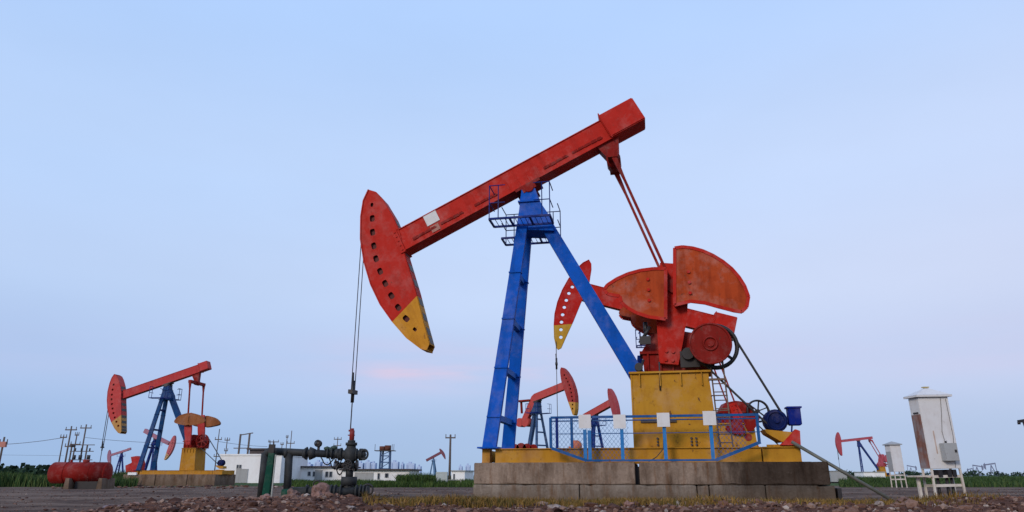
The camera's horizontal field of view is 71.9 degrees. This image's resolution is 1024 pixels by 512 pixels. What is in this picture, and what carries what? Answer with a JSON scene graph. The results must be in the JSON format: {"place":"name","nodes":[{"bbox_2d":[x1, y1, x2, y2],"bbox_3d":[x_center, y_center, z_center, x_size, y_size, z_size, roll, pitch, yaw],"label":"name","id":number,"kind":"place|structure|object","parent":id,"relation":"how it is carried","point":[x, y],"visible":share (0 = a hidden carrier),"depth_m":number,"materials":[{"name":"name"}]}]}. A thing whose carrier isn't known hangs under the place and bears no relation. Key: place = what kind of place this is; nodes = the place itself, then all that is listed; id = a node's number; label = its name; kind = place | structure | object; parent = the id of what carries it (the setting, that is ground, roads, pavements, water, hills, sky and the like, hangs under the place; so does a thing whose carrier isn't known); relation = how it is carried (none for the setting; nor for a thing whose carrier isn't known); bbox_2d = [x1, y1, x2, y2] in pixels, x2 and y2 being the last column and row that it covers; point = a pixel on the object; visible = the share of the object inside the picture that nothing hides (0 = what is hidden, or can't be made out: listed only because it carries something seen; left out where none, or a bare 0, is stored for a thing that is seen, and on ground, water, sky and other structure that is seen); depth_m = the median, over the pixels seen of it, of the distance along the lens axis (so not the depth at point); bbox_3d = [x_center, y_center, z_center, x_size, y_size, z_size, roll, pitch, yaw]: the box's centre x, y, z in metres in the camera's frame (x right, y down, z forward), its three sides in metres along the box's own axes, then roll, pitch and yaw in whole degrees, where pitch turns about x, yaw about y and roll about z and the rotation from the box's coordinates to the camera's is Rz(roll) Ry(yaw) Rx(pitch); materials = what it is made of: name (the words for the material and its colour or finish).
{"place":"outdoors","nodes":[
{"label":"outdoors","id":0,"kind":"place"},
{"bbox_2d":[233,432,252,453],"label":"utility pole","id":1,"kind":"object","parent":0,"point":[238,448],"visible":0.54,"depth_m":77.33,"materials":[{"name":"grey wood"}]},
{"bbox_2d":[374,444,394,468],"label":"lattice tower","id":2,"kind":"structure","parent":0,"point":[382,449],"depth_m":86.10,"materials":[{"name":"metal"}]},
{"bbox_2d":[0,475,1023,511],"bbox_3d":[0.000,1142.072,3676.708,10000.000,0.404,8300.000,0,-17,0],"label":"ground","id":3,"kind":"structure","parent":0,"point":[58,503],"depth_m":21.02,"materials":[{"name":"soil"}]},
{"bbox_2d":[0,437,7,461],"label":"utility pole","id":4,"kind":"object","parent":3,"relation":"on","point":[3,444],"visible":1,"depth_m":53.08,"materials":[{"name":"wood"}]},
{"bbox_2d":[0,463,50,475],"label":"bushes","id":5,"kind":"object","parent":3,"relation":"on","point":[39,469],"visible":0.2,"depth_m":101.35,"materials":[{"name":"green plant"}]},
{"bbox_2d":[58,434,66,461],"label":"utility pole","id":6,"kind":"object","parent":3,"relation":"on","point":[63,437],"visible":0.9,"depth_m":67.64,"materials":[{"name":"grey wood"}]},
{"bbox_2d":[0,469,138,486],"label":"reed bed","id":7,"kind":"object","parent":3,"relation":"on","point":[19,479],"visible":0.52,"depth_m":39.35,"materials":[{"name":"green plant"}]},
{"bbox_2d":[64,426,76,461],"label":"utility pole","id":8,"kind":"object","parent":3,"relation":"on","point":[70,429],"visible":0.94,"depth_m":67.69,"materials":[{"name":"grey wood"}]},
{"bbox_2d":[70,432,80,454],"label":"utility pole","id":9,"kind":"object","parent":3,"relation":"on","point":[77,434],"visible":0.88,"depth_m":70.64,"materials":[{"name":"grey wood"}]},
{"bbox_2d":[47,459,114,488],"bbox_3d":[-21.041,10.670,34.377,2.830,1.446,1.320,1,-17,-4],"label":"storage tank","id":10,"kind":"object","parent":3,"relation":"on","point":[84,474],"visible":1,"depth_m":33.99,"materials":[{"name":"red metal"}]},
{"bbox_2d":[68,445,93,461],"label":"transformer rack","id":11,"kind":"object","parent":3,"relation":"on","point":[79,456],"visible":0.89,"depth_m":68.31,"materials":[{"name":"grey metal"}]},
{"bbox_2d":[79,424,91,461],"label":"utility pole","id":12,"kind":"object","parent":3,"relation":"on","point":[85,427],"visible":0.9,"depth_m":69.94,"materials":[{"name":"grey wood"}]},
{"bbox_2d":[107,448,130,471],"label":"oil pump jack","id":13,"kind":"object","parent":3,"relation":"on","point":[120,460],"visible":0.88,"depth_m":158.67,"materials":[{"name":"metal"}]},
{"bbox_2d":[120,456,144,472],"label":"pump gearbox","id":14,"kind":"object","parent":3,"relation":"on","point":[132,466],"visible":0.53,"depth_m":76.30,"materials":[{"name":"red metal"}]},
{"bbox_2d":[143,429,175,469],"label":"oil pump jack","id":15,"kind":"object","parent":3,"relation":"on","point":[171,443],"visible":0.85,"depth_m":91.26,"materials":[{"name":"metal"}]},
{"bbox_2d":[123,472,235,485],"bbox_3d":[-21.467,14.456,45.615,5.950,0.880,3.120,-1,-17,3],"label":"concrete pad","id":16,"kind":"object","parent":3,"relation":"on","point":[182,479],"visible":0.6,"depth_m":44.25,"materials":[{"name":"grey concrete"}]},
{"bbox_2d":[100,361,234,474],"bbox_3d":[-22.706,10.686,46.916,8.807,7.350,2.393,-1,-17,3],"label":"oil pump jack","id":17,"kind":"object","parent":16,"relation":"on","point":[194,448],"visible":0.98,"depth_m":46.83,"materials":[{"name":"red paint"}]},
{"bbox_2d":[214,429,221,469],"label":"utility pole","id":18,"kind":"object","parent":3,"relation":"on","point":[218,439],"visible":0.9,"depth_m":82.03,"materials":[{"name":"grey wood"}]},
{"bbox_2d":[219,448,307,482],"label":"white building","id":19,"kind":"structure","parent":3,"relation":"on","point":[246,467],"depth_m":59.53,"materials":[{"name":"grey paint"}]},
{"bbox_2d":[235,469,247,482],"bbox_3d":[-22.680,18.432,59.169,1.002,1.123,0.048,0,-17,0],"label":"door","id":20,"kind":"structure","parent":19,"relation":"in","point":[241,474],"depth_m":59.15,"materials":[{"name":"grey paint"}]},
{"bbox_2d":[259,493,270,499],"bbox_3d":[-3.704,3.639,10.579,0.328,0.147,0.213,-7,-19,21],"label":"stone","id":21,"kind":"object","parent":3,"relation":"on","point":[266,496],"visible":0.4,"depth_m":10.53,"materials":[{"name":"brown stone"}]},
{"bbox_2d":[262,440,275,496],"bbox_3d":[-6.862,6.072,20.030,0.321,1.629,0.201,0,-17,0],"label":"green post","id":22,"kind":"object","parent":3,"relation":"on","point":[269,476],"visible":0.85,"depth_m":19.97,"materials":[{"name":"metal"}]},
{"bbox_2d":[284,488,300,497],"bbox_3d":[-3.493,3.834,11.265,0.265,0.252,0.392,12,-21,-33],"label":"stone","id":23,"kind":"object","parent":3,"relation":"on","point":[292,492],"visible":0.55,"depth_m":11.21,"materials":[{"name":"brown stone"}]},
{"bbox_2d":[257,440,346,496],"bbox_3d":[-6.016,6.145,20.395,2.541,1.607,0.367,0,-17,0],"label":"flow line","id":24,"kind":"object","parent":3,"relation":"on","point":[306,453],"visible":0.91,"depth_m":20.39,"materials":[{"name":"black metal"}]},
{"bbox_2d":[314,460,322,465],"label":"apartment tower","id":25,"kind":"structure","parent":3,"relation":"on","point":[318,463],"depth_m":959.85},
{"bbox_2d":[311,482,330,496],"bbox_3d":[-3.050,3.781,11.263,0.307,0.318,0.309,-7,-19,21],"label":"stone","id":26,"kind":"object","parent":3,"relation":"on","point":[318,489],"visible":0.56,"depth_m":11.24,"materials":[{"name":"brown stone"}]},
{"bbox_2d":[281,480,373,496],"bbox_3d":[-5.235,6.649,20.093,2.598,0.525,0.456,0,-17,0],"label":"pipe","id":27,"kind":"object","parent":3,"relation":"on","point":[357,490],"visible":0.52,"depth_m":20.00,"materials":[{"name":"metal"}]},
{"bbox_2d":[300,466,360,480],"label":"white building","id":28,"kind":"structure","parent":3,"relation":"on","point":[322,473],"depth_m":64.93,"materials":[{"name":"grey paint"}]},
{"bbox_2d":[314,470,322,480],"bbox_3d":[-17.812,20.236,64.892,0.680,1.071,0.048,0,-17,0],"label":"door","id":29,"kind":"structure","parent":28,"relation":"in","point":[318,473],"depth_m":64.88,"materials":[{"name":"grey paint"}]},
{"bbox_2d":[333,428,368,487],"bbox_3d":[-4.644,6.019,20.378,0.992,2.029,0.559,0,-17,0],"label":"wellhead","id":30,"kind":"object","parent":3,"relation":"on","point":[351,454],"visible":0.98,"depth_m":20.37,"materials":[{"name":"black metal"}]},
{"bbox_2d":[358,461,363,468],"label":"apartment tower","id":31,"kind":"structure","parent":3,"relation":"on","point":[361,464],"depth_m":959.08,"materials":[{"name":"concrete"}]},
{"bbox_2d":[364,460,371,468],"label":"apartment tower","id":32,"kind":"structure","parent":3,"relation":"on","point":[367,464],"depth_m":958.69,"materials":[{"name":"concrete"}]},
{"bbox_2d":[370,461,376,468],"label":"apartment tower","id":33,"kind":"structure","parent":3,"relation":"on","point":[373,465],"depth_m":959.08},
{"bbox_2d":[339,469,421,480],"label":"white building","id":34,"kind":"structure","parent":3,"relation":"on","point":[376,474],"depth_m":63.02,"materials":[{"name":"grey paint"}]},
{"bbox_2d":[354,472,372,479],"bbox_3d":[-13.227,19.754,62.947,1.676,0.839,0.048,0,-17,0],"label":"door","id":35,"kind":"structure","parent":34,"relation":"in","point":[360,475],"depth_m":62.98,"materials":[{"name":"grey paint"}]},
{"bbox_2d":[291,478,473,487],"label":"weeds","id":36,"kind":"object","parent":3,"relation":"on","point":[382,483],"visible":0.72,"depth_m":37.97,"materials":[{"name":"green plant"}]},
{"bbox_2d":[391,460,399,468],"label":"apartment tower","id":37,"kind":"structure","parent":3,"relation":"on","point":[395,464],"depth_m":958.70,"materials":[{"name":"concrete"}]},
{"bbox_2d":[406,462,415,468],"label":"apartment tower","id":38,"kind":"structure","parent":3,"relation":"on","point":[410,465],"depth_m":958.69,"materials":[{"name":"concrete"}]},
{"bbox_2d":[394,472,449,484],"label":"tall weeds","id":39,"kind":"object","parent":3,"relation":"on","point":[419,477],"visible":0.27,"depth_m":39.51,"materials":[{"name":"green plant"}]},
{"bbox_2d":[426,449,445,473],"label":"oil pump jack","id":40,"kind":"object","parent":3,"relation":"on","point":[433,459],"visible":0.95,"depth_m":144.00,"materials":[{"name":"metal"}]},
{"bbox_2d":[436,472,447,481],"bbox_3d":[-3.985,12.691,40.032,0.630,0.840,0.410,0,-17,0],"label":"switch box","id":41,"kind":"object","parent":3,"relation":"on","point":[443,475],"visible":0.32,"depth_m":39.91,"materials":[{"name":"grey paint"}]},
{"bbox_2d":[445,434,455,479],"bbox_3d":[-5.073,16.648,57.657,0.840,4.035,0.220,0,-17,0],"label":"utility pole","id":42,"kind":"object","parent":3,"relation":"on","point":[449,468],"visible":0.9,"depth_m":57.63,"materials":[{"name":"grey wood"}]},
{"bbox_2d":[451,470,473,480],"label":"white building","id":43,"kind":"structure","parent":3,"relation":"on","point":[460,474],"depth_m":76.46,"materials":[{"name":"grey paint"}]},
{"bbox_2d":[465,463,470,469],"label":"apartment tower","id":44,"kind":"structure","parent":3,"relation":"on","point":[467,466],"depth_m":958.30,"materials":[{"name":"concrete"}]},
{"bbox_2d":[0,484,1023,511],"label":"rubble","id":45,"kind":"object","parent":3,"relation":"on","point":[171,503],"visible":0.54,"depth_m":10.02,"materials":[{"name":"stone"}]},
{"bbox_2d":[517,367,578,447],"bbox_3d":[1.810,13.368,56.835,8.768,8.137,2.204,-15,-23,41],"label":"oil pump jack","id":46,"kind":"object","parent":3,"relation":"on","point":[567,385],"visible":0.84,"depth_m":56.31,"materials":[{"name":"metal"}]},
{"bbox_2d":[547,504,560,507],"bbox_3d":[0.605,3.811,10.660,0.194,0.127,0.263,13,-22,-36],"label":"stone","id":47,"kind":"object","parent":3,"relation":"on","point":[553,506],"visible":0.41,"depth_m":10.62,"materials":[{"name":"stone"}]},
{"bbox_2d":[583,388,620,447],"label":"oil pump jack","id":48,"kind":"object","parent":3,"relation":"on","point":[612,402],"visible":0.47,"depth_m":71.14,"materials":[{"name":"metal"}]},
{"bbox_2d":[623,500,633,506],"bbox_3d":[1.789,3.808,10.755,0.172,0.164,0.151,-13,-21,36],"label":"stone","id":49,"kind":"object","parent":3,"relation":"on","point":[628,503],"visible":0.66,"depth_m":10.73,"materials":[{"name":"grey stone"}]},
{"bbox_2d":[473,462,842,500],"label":"concrete plinth","id":50,"kind":"structure","parent":3,"relation":"on","point":[691,480],"depth_m":17.18,"materials":[{"name":"grey concrete"}]},
{"bbox_2d":[348,98,801,463],"bbox_3d":[1.320,0.531,21.148,12.610,10.916,3.000,-3,-18,10],"label":"oil pump jack","id":51,"kind":"object","parent":50,"relation":"on","point":[676,360],"visible":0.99,"depth_m":19.78,"materials":[{"name":"red paint"}]},
{"bbox_2d":[549,411,760,461],"bbox_3d":[3.529,4.561,17.754,5.155,1.198,0.596,-3,-18,10],"label":"guard fence","id":52,"kind":"object","parent":50,"relation":"on","point":[709,418],"visible":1,"depth_m":17.59,"materials":[{"name":"blue metal"}]},
{"bbox_2d":[554,260,777,446],"bbox_3d":[9.425,6.258,43.029,13.676,12.829,3.204,-1,-17,5],"label":"oil pump jack","id":53,"kind":"object","parent":3,"relation":"on","point":[695,318],"visible":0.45,"depth_m":43.36,"materials":[{"name":"red paint"}]},
{"bbox_2d":[362,490,1002,508],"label":"dry grass","id":54,"kind":"structure","parent":3,"relation":"on","point":[482,501],"depth_m":11.36,"materials":[{"name":"plant"}]},
{"bbox_2d":[829,471,846,482],"bbox_3d":[26.272,17.973,57.245,1.400,1.060,1.300,0,-17,0],"label":"equipment box","id":55,"kind":"object","parent":3,"relation":"on","point":[835,476],"visible":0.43,"depth_m":56.70,"materials":[{"name":"grey paint"}]},
{"bbox_2d":[791,440,893,499],"bbox_3d":[7.859,5.120,16.688,2.225,1.509,0.083,-6,-18,18],"label":"leaning pipe","id":56,"kind":"object","parent":3,"relation":"on","point":[873,489],"visible":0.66,"depth_m":16.68,"materials":[{"name":"grey metal"}]},
{"bbox_2d":[835,432,889,476],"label":"oil pump jack","id":57,"kind":"object","parent":3,"relation":"on","point":[880,465],"visible":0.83,"depth_m":113.69,"materials":[{"name":"metal"}]},
{"bbox_2d":[854,472,885,477],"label":"shed","id":58,"kind":"structure","parent":3,"relation":"on","point":[869,474],"depth_m":105.59,"materials":[{"name":"grey paint"}]},
{"bbox_2d":[874,501,883,505],"bbox_3d":[5.555,3.753,10.665,0.150,0.102,0.125,0,-17,0],"label":"stone","id":59,"kind":"object","parent":3,"relation":"on","point":[879,503],"visible":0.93,"depth_m":10.63,"materials":[{"name":"grey stone"}]},
{"bbox_2d":[882,441,907,487],"bbox_3d":[19.817,10.790,36.439,0.700,2.362,0.640,0,-17,-2],"label":"electrical cabinet","id":60,"kind":"object","parent":3,"relation":"on","point":[894,456],"visible":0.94,"depth_m":36.36,"materials":[{"name":"white metal"}]},
{"bbox_2d":[894,497,908,502],"bbox_3d":[6.510,4.104,11.702,0.376,0.221,0.482,0,-17,0],"label":"stone","id":61,"kind":"object","parent":3,"relation":"on","point":[902,499],"visible":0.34,"depth_m":11.54,"materials":[{"name":"stone"}]},
{"bbox_2d":[836,470,1023,476],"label":"horizon trees","id":62,"kind":"object","parent":3,"relation":"on","point":[912,472],"visible":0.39,"depth_m":286.03,"materials":[{"name":"green plant"}]},
{"bbox_2d":[837,474,1023,486],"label":"field grass","id":63,"kind":"structure","parent":3,"relation":"on","point":[1008,480],"depth_m":46.16,"materials":[{"name":"green plant"}]},
{"bbox_2d":[903,387,966,497],"bbox_3d":[9.915,4.460,16.658,1.180,2.726,0.660,0,-17,-3],"label":"electrical cabinet","id":64,"kind":"object","parent":3,"relation":"on","point":[935,439],"visible":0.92,"depth_m":16.61,"materials":[{"name":"white metal"}]},
{"bbox_2d":[972,465,983,475],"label":"distant pump jack","id":65,"kind":"object","parent":3,"relation":"on","point":[981,466],"visible":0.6,"depth_m":315.68,"materials":[{"name":"grey metal"}]},
{"bbox_2d":[983,463,999,474],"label":"distant pump jack","id":66,"kind":"object","parent":3,"relation":"on","point":[990,464],"visible":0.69,"depth_m":316.07,"materials":[{"name":"grey metal"}]},
{"bbox_2d":[1017,419,1023,425],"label":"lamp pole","id":67,"kind":"object","parent":3,"relation":"on","point":[1020,421],"visible":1,"depth_m":25.34,"materials":[{"name":"metal"}]},
{"bbox_2d":[0,0,1023,474],"label":"sky","id":68,"kind":"structure","parent":0,"point":[184,184],"materials":[{"name":"blue"}]},
{"bbox_2d":[515,443,536,447],"bbox_3d":[0.843,14.120,47.971,1.757,2.718,0.600,0,-17,0],"label":"red valve heap","id":69,"kind":"object","parent":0,"point":[522,445],"visible":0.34,"depth_m":48.02,"materials":[{"name":"paint"}]},
{"bbox_2d":[569,440,581,447],"bbox_3d":[4.735,14.580,49.922,1.421,2.996,0.672,0,-17,0],"label":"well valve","id":70,"kind":"object","parent":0,"point":[575,444],"visible":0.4,"depth_m":50.07,"materials":[{"name":"red metal"}]}
]}

